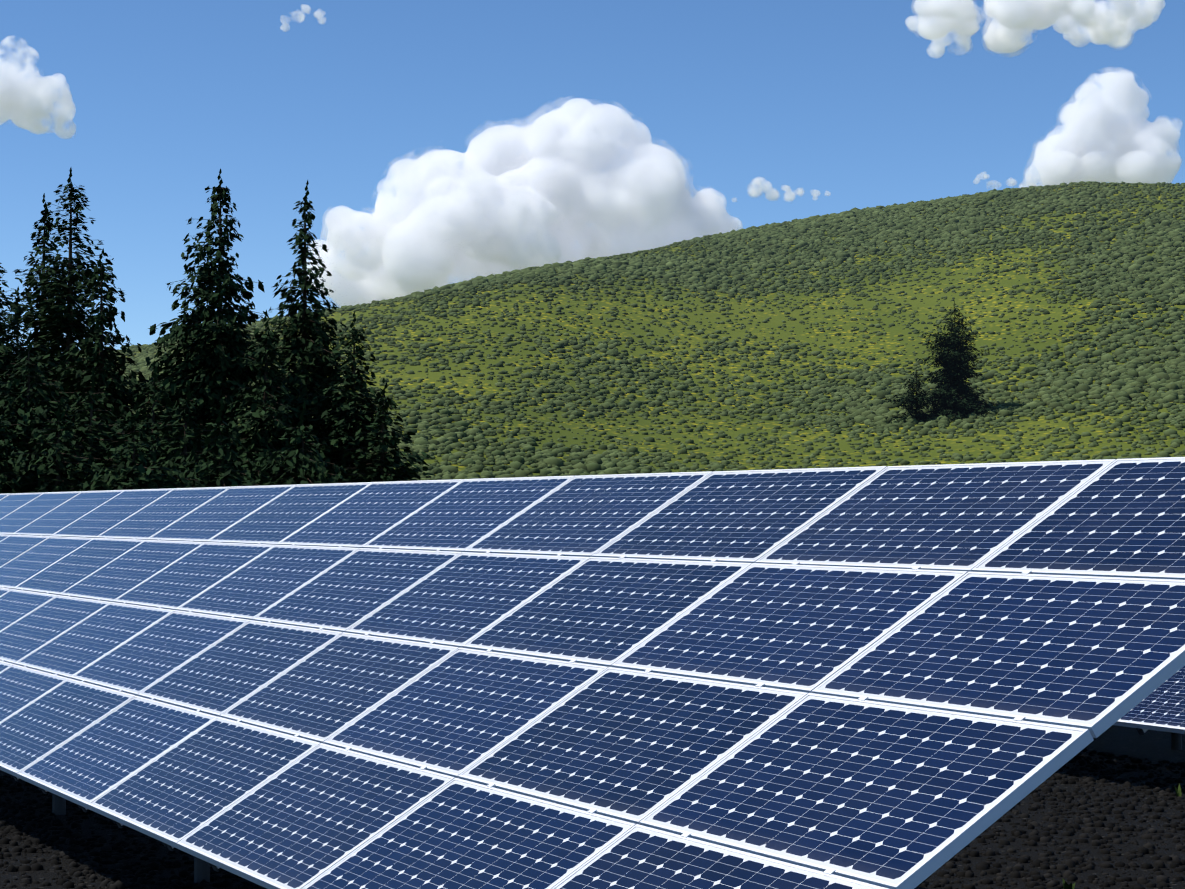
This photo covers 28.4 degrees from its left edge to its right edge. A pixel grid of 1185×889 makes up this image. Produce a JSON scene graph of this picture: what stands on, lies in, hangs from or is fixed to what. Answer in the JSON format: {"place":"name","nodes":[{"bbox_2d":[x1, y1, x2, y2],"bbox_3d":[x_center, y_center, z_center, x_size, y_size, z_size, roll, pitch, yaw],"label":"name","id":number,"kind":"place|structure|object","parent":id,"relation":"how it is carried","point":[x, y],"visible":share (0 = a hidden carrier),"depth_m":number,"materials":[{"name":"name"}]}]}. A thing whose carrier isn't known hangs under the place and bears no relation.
{"place":"outdoors","nodes":[
{"label":"outdoors","id":0,"kind":"place"},
{"bbox_2d":[0,184,1184,888],"bbox_3d":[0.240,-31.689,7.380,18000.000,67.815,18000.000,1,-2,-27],"label":"ground","id":1,"kind":"structure","parent":0,"point":[1152,746],"depth_m":318.59,"materials":[{"name":"green plant"}]},
{"bbox_2d":[0,373,15,412],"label":"fir tree","id":2,"kind":"object","parent":1,"relation":"on","point":[4,391],"depth_m":87.97,"materials":[{"name":"green plant"}]},
{"bbox_2d":[0,419,39,493],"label":"fir tree","id":3,"kind":"object","parent":1,"relation":"on","point":[13,483],"visible":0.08,"depth_m":80.09,"materials":[{"name":"green plant"}]},
{"bbox_2d":[0,286,49,378],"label":"fir tree","id":4,"kind":"object","parent":1,"relation":"on","point":[24,336],"depth_m":110.73,"materials":[{"name":"green plant"}]},
{"bbox_2d":[0,263,71,460],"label":"fir tree","id":5,"kind":"object","parent":1,"relation":"on","point":[5,356],"visible":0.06,"depth_m":92.89,"materials":[{"name":"green plant"}]},
{"bbox_2d":[0,331,83,492],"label":"fir tree","id":6,"kind":"object","parent":1,"relation":"on","point":[31,417],"visible":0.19,"depth_m":83.91,"materials":[{"name":"green plant"}]},
{"bbox_2d":[8,193,88,403],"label":"fir tree","id":7,"kind":"object","parent":1,"relation":"on","point":[43,243],"visible":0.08,"depth_m":106.14,"materials":[{"name":"green plant"}]},
{"bbox_2d":[8,397,114,492],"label":"fir tree","id":8,"kind":"object","parent":1,"relation":"on","point":[69,465],"visible":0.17,"depth_m":79.51,"materials":[{"name":"green plant"}]},
{"bbox_2d":[4,168,169,445],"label":"fir tree","id":9,"kind":"object","parent":1,"relation":"on","point":[67,321],"visible":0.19,"depth_m":101.37,"materials":[{"name":"green plant"}]},
{"bbox_2d":[42,367,149,490],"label":"fir tree","id":10,"kind":"object","parent":1,"relation":"on","point":[94,439],"visible":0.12,"depth_m":82.90,"materials":[{"name":"green plant"}]},
{"bbox_2d":[47,248,181,473],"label":"fir tree","id":11,"kind":"object","parent":1,"relation":"on","point":[112,382],"visible":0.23,"depth_m":96.74,"materials":[{"name":"green plant"}]},
{"bbox_2d":[58,403,201,491],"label":"fir tree","id":12,"kind":"object","parent":1,"relation":"on","point":[119,477],"visible":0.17,"depth_m":78.01,"materials":[{"name":"green plant"}]},
{"bbox_2d":[103,361,218,489],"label":"fir tree","id":13,"kind":"object","parent":1,"relation":"on","point":[150,422],"visible":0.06,"depth_m":91.26,"materials":[{"name":"green plant"}]},
{"bbox_2d":[129,380,229,488],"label":"fir tree","id":14,"kind":"object","parent":1,"relation":"on","point":[169,461],"visible":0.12,"depth_m":86.48,"materials":[{"name":"green plant"}]},
{"bbox_2d":[119,168,282,462],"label":"fir tree","id":15,"kind":"object","parent":1,"relation":"on","point":[205,368],"visible":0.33,"depth_m":97.80,"materials":[{"name":"green plant"}]},
{"bbox_2d":[163,398,268,487],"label":"fir tree","id":16,"kind":"object","parent":1,"relation":"on","point":[205,463],"visible":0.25,"depth_m":82.54,"materials":[{"name":"green plant"}]},
{"bbox_2d":[213,310,328,483],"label":"fir tree","id":17,"kind":"object","parent":1,"relation":"on","point":[259,445],"visible":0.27,"depth_m":92.59,"materials":[{"name":"green plant"}]},
{"bbox_2d":[247,401,346,485],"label":"fir tree","id":18,"kind":"object","parent":1,"relation":"on","point":[313,470],"visible":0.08,"depth_m":84.80,"materials":[{"name":"green plant"}]},
{"bbox_2d":[242,180,362,480],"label":"fir tree","id":19,"kind":"object","parent":1,"relation":"on","point":[310,349],"visible":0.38,"depth_m":101.79,"materials":[{"name":"green plant"}]},
{"bbox_2d":[298,311,411,483],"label":"fir tree","id":20,"kind":"object","parent":1,"relation":"on","point":[343,427],"visible":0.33,"depth_m":98.06,"materials":[{"name":"green plant"}]},
{"bbox_2d":[334,378,433,482],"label":"fir tree","id":21,"kind":"object","parent":1,"relation":"on","point":[384,462],"visible":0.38,"depth_m":93.22,"materials":[{"name":"green plant"}]},
{"bbox_2d":[0,457,1184,888],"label":"solar array","id":22,"kind":"object","parent":1,"relation":"on","point":[880,677],"visible":1,"depth_m":9.94,"materials":[{"name":"blue glass"}]},
{"bbox_2d":[0,748,1184,888],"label":"gravel rocks","id":23,"kind":"object","parent":1,"relation":"on","point":[57,836],"visible":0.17,"depth_m":14.20,"materials":[{"name":"grey gravel"}]},
{"bbox_2d":[52,181,1184,480],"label":"shrubs","id":24,"kind":"object","parent":1,"relation":"on","point":[878,227],"visible":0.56,"depth_m":329.47,"materials":[{"name":"green plant"}]},
{"bbox_2d":[882,367,934,423],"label":"juniper tree","id":25,"kind":"object","parent":1,"relation":"on","point":[918,401],"visible":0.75,"depth_m":284.06,"materials":[{"name":"green plant"}]},
{"bbox_2d":[916,301,995,420],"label":"juniper tree","id":26,"kind":"object","parent":1,"relation":"on","point":[953,390],"visible":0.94,"depth_m":285.28,"materials":[{"name":"green plant"}]},
{"bbox_2d":[1062,783,1181,888],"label":"weeds","id":27,"kind":"object","parent":1,"relation":"on","point":[1072,886],"visible":0.31,"depth_m":12.54,"materials":[{"name":"green plant"}]},
{"bbox_2d":[1113,666,1184,749],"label":"solar array","id":28,"kind":"object","parent":1,"relation":"on","point":[1161,707],"depth_m":16.85,"materials":[{"name":"blue glass"}]},
{"bbox_2d":[0,0,1184,354],"label":"sky","id":29,"kind":"structure","parent":0,"point":[438,143],"materials":[{"name":"blue"}]}
]}

